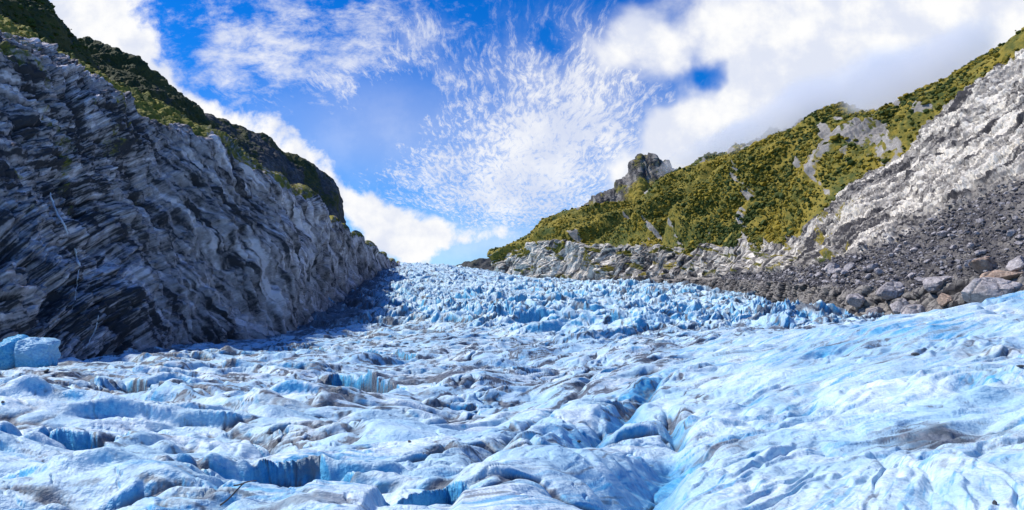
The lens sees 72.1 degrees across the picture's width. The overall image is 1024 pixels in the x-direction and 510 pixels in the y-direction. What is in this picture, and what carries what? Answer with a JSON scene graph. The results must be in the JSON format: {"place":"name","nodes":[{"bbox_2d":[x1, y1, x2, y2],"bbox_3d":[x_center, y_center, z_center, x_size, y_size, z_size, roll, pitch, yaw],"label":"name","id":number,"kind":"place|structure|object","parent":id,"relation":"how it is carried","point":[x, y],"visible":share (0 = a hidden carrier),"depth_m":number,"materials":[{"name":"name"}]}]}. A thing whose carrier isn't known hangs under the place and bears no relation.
{"place":"outdoors","nodes":[
{"label":"outdoors","id":0,"kind":"place"},
{"bbox_2d":[0,0,101,72],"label":"mountain ridge","id":1,"kind":"structure","parent":0,"point":[66,42],"depth_m":360.09,"materials":[{"name":"green plant"}]},
{"bbox_2d":[0,0,98,70],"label":"shrubland","id":2,"kind":"structure","parent":1,"relation":"on","point":[31,21],"depth_m":357.34,"materials":[{"name":"green plant"}]},
{"bbox_2d":[77,36,215,128],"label":"mountain ridge","id":3,"kind":"structure","parent":0,"point":[116,64],"depth_m":534.10,"materials":[{"name":"green plant"}]},
{"bbox_2d":[0,15,399,360],"bbox_3d":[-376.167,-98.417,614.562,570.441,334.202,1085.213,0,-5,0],"label":"rock cliff","id":4,"kind":"structure","parent":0,"point":[187,231],"depth_m":233.21,"materials":[{"name":"grey stone"}]},
{"bbox_2d":[49,192,67,233],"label":"waterfall","id":5,"kind":"structure","parent":4,"relation":"on","point":[57,214],"depth_m":185.70,"materials":[{"name":"liquid"}]},
{"bbox_2d":[74,248,80,266],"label":"waterfall","id":6,"kind":"structure","parent":4,"relation":"on","point":[77,260],"depth_m":186.43,"materials":[{"name":"liquid"}]},
{"bbox_2d":[86,315,98,347],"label":"waterfall","id":7,"kind":"structure","parent":4,"relation":"on","point":[93,332],"depth_m":169.18,"materials":[{"name":"liquid"}]},
{"bbox_2d":[2,20,200,123],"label":"shrubland","id":8,"kind":"structure","parent":4,"relation":"on","point":[114,81],"depth_m":293.71,"materials":[{"name":"green plant"}]},
{"bbox_2d":[205,113,345,223],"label":"mountain ridge","id":9,"kind":"structure","parent":0,"point":[266,151],"depth_m":714.57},
{"bbox_2d":[456,258,491,270],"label":"mountain","id":10,"kind":"structure","parent":0,"point":[483,263],"depth_m":2404.28,"materials":[{"name":"grey stone"}]},
{"bbox_2d":[0,262,1023,509],"bbox_3d":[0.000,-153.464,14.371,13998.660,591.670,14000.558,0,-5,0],"label":"glacier","id":11,"kind":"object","parent":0,"point":[478,388],"visible":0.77,"depth_m":32.18,"materials":[{"name":"blue ice"}]},
{"bbox_2d":[0,334,60,369],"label":"ice block","id":12,"kind":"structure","parent":11,"relation":"on","point":[18,350],"depth_m":115.18,"materials":[{"name":"blue ice"}]},
{"bbox_2d":[220,480,256,505],"bbox_3d":[-3.445,2.993,8.840,0.472,0.326,0.036,0,-5,5],"label":"branch","id":13,"kind":"object","parent":11,"relation":"on","point":[235,491],"visible":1,"depth_m":8.84,"materials":[{"name":"wood"}]},
{"bbox_2d":[900,304,924,313],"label":"boulder","id":14,"kind":"object","parent":11,"relation":"on","point":[912,309],"visible":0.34,"depth_m":217.34,"materials":[{"name":"grey stone"}]},
{"bbox_2d":[49,0,1023,265],"label":"sky","id":15,"kind":"structure","parent":0,"point":[446,131],"materials":[{"name":"blue"}]},
{"bbox_2d":[583,153,676,205],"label":"mountain peak","id":16,"kind":"structure","parent":0,"point":[637,181],"depth_m":1289.40,"materials":[{"name":"grey stone"}]},
{"bbox_2d":[487,31,1023,316],"bbox_3d":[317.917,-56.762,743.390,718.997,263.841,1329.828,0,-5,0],"label":"mountain slope","id":17,"kind":"structure","parent":0,"point":[968,142],"depth_m":401.07,"materials":[{"name":"grey stone"}]},
{"bbox_2d":[487,27,1023,262],"bbox_3d":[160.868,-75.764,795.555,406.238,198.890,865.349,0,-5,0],"label":"shrubland","id":18,"kind":"structure","parent":17,"relation":"on","point":[773,225],"depth_m":705.41,"materials":[{"name":"green plant"}]},
{"bbox_2d":[846,293,864,307],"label":"boulder","id":19,"kind":"object","parent":17,"relation":"on","point":[856,300],"visible":1,"depth_m":256.66,"materials":[{"name":"grey stone"}]},
{"bbox_2d":[719,179,1023,291],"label":"scree","id":20,"kind":"structure","parent":17,"relation":"on","point":[783,273],"depth_m":276.14,"materials":[{"name":"stone"}]},
{"bbox_2d":[815,272,822,277],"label":"stone","id":21,"kind":"object","parent":20,"relation":"on","point":[817,274],"visible":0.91,"depth_m":322.10,"materials":[{"name":"grey stone"}]},
{"bbox_2d":[823,262,839,270],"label":"boulder","id":22,"kind":"object","parent":20,"relation":"on","point":[834,265],"visible":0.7,"depth_m":311.62,"materials":[{"name":"grey stone"}]},
{"bbox_2d":[828,268,836,273],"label":"stone","id":23,"kind":"object","parent":20,"relation":"on","point":[831,270],"visible":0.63,"depth_m":306.16,"materials":[{"name":"grey stone"}]},
{"bbox_2d":[835,268,842,273],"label":"stone","id":24,"kind":"object","parent":20,"relation":"on","point":[837,270],"visible":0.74,"depth_m":298.86,"materials":[{"name":"grey stone"}]},
{"bbox_2d":[840,270,849,274],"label":"stone","id":25,"kind":"object","parent":20,"relation":"on","point":[844,272],"visible":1,"depth_m":291.32,"materials":[{"name":"grey stone"}]},
{"bbox_2d":[843,263,855,269],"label":"stone","id":26,"kind":"object","parent":20,"relation":"on","point":[849,266],"visible":1,"depth_m":297.05,"materials":[{"name":"grey stone"}]},
{"bbox_2d":[864,273,871,278],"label":"stone","id":27,"kind":"object","parent":20,"relation":"on","point":[868,276],"visible":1,"depth_m":276.19,"materials":[{"name":"grey stone"}]},
{"bbox_2d":[867,263,878,271],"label":"stone","id":28,"kind":"object","parent":20,"relation":"on","point":[871,267],"visible":0.84,"depth_m":279.51,"materials":[{"name":"grey stone"}]},
{"bbox_2d":[874,267,883,275],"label":"stone","id":29,"kind":"object","parent":20,"relation":"on","point":[878,271],"visible":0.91,"depth_m":272.49,"materials":[{"name":"grey stone"}]},
{"bbox_2d":[907,272,916,277],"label":"stone","id":30,"kind":"object","parent":20,"relation":"on","point":[912,274],"visible":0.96,"depth_m":249.54,"materials":[{"name":"grey stone"}]},
{"bbox_2d":[910,247,917,252],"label":"stone","id":31,"kind":"object","parent":20,"relation":"on","point":[913,249],"visible":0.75,"depth_m":276.98,"materials":[{"name":"grey stone"}]},
{"bbox_2d":[914,276,922,282],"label":"stone","id":32,"kind":"object","parent":20,"relation":"on","point":[918,279],"visible":0.57,"depth_m":242.22,"materials":[{"name":"grey stone"}]},
{"bbox_2d":[922,276,953,292],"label":"boulder","id":33,"kind":"object","parent":20,"relation":"on","point":[934,284],"visible":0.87,"depth_m":223.13,"materials":[{"name":"grey stone"}]},
{"bbox_2d":[936,230,949,236],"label":"boulder","id":34,"kind":"object","parent":20,"relation":"on","point":[943,233],"visible":0.85,"depth_m":270.53,"materials":[{"name":"grey stone"}]},
{"bbox_2d":[947,234,957,237],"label":"boulder","id":35,"kind":"object","parent":20,"relation":"on","point":[952,235],"visible":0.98,"depth_m":263.61,"materials":[{"name":"grey stone"}]},
{"bbox_2d":[964,259,973,267],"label":"stone","id":36,"kind":"object","parent":20,"relation":"on","point":[966,262],"visible":0.54,"depth_m":218.88,"materials":[{"name":"grey stone"}]},
{"bbox_2d":[967,243,974,248],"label":"stone","id":37,"kind":"object","parent":20,"relation":"on","point":[970,245],"visible":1,"depth_m":235.31,"materials":[{"name":"grey stone"}]},
{"bbox_2d":[976,218,983,222],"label":"stone","id":38,"kind":"object","parent":20,"relation":"on","point":[980,220],"visible":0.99,"depth_m":255.10,"materials":[{"name":"grey stone"}]},
{"bbox_2d":[968,256,997,273],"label":"boulder","id":39,"kind":"object","parent":20,"relation":"on","point":[980,265],"visible":0.75,"depth_m":206.94,"materials":[{"name":"grey stone"}]},
{"bbox_2d":[1006,230,1016,236],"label":"stone","id":40,"kind":"object","parent":20,"relation":"on","point":[1009,234],"visible":0.98,"depth_m":220.86,"materials":[{"name":"grey stone"}]},
{"bbox_2d":[1006,255,1023,270],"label":"boulder","id":41,"kind":"object","parent":20,"relation":"on","point":[1016,263],"visible":1,"depth_m":193.14,"materials":[{"name":"grey stone"}]},
{"bbox_2d":[1014,241,1023,245],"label":"stone","id":42,"kind":"object","parent":20,"relation":"on","point":[1018,243],"visible":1,"depth_m":213.64,"materials":[{"name":"grey stone"}]},
{"bbox_2d":[866,306,883,314],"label":"boulder","id":43,"kind":"object","parent":17,"relation":"on","point":[877,309],"visible":0.41,"depth_m":244.65,"materials":[{"name":"grey stone"}]},
{"bbox_2d":[875,281,904,299],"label":"boulder","id":44,"kind":"object","parent":17,"relation":"on","point":[890,290],"visible":0.99,"depth_m":243.63,"materials":[{"name":"grey stone"}]},
{"bbox_2d":[890,298,908,313],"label":"boulder","id":45,"kind":"object","parent":17,"relation":"on","point":[898,305],"visible":0.67,"depth_m":231.06,"materials":[{"name":"grey stone"}]},
{"bbox_2d":[937,293,952,306],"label":"boulder","id":46,"kind":"object","parent":17,"relation":"on","point":[943,299],"visible":0.99,"depth_m":208.78,"materials":[{"name":"beige stone"}]},
{"bbox_2d":[961,277,1022,302],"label":"boulder","id":47,"kind":"object","parent":17,"relation":"on","point":[981,290],"visible":0.73,"depth_m":186.05,"materials":[{"name":"grey stone"}]},
{"bbox_2d":[980,270,1022,279],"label":"boulder","id":48,"kind":"object","parent":17,"relation":"on","point":[1007,275],"visible":0.73,"depth_m":189.88,"materials":[{"name":"beige stone"}]}
]}

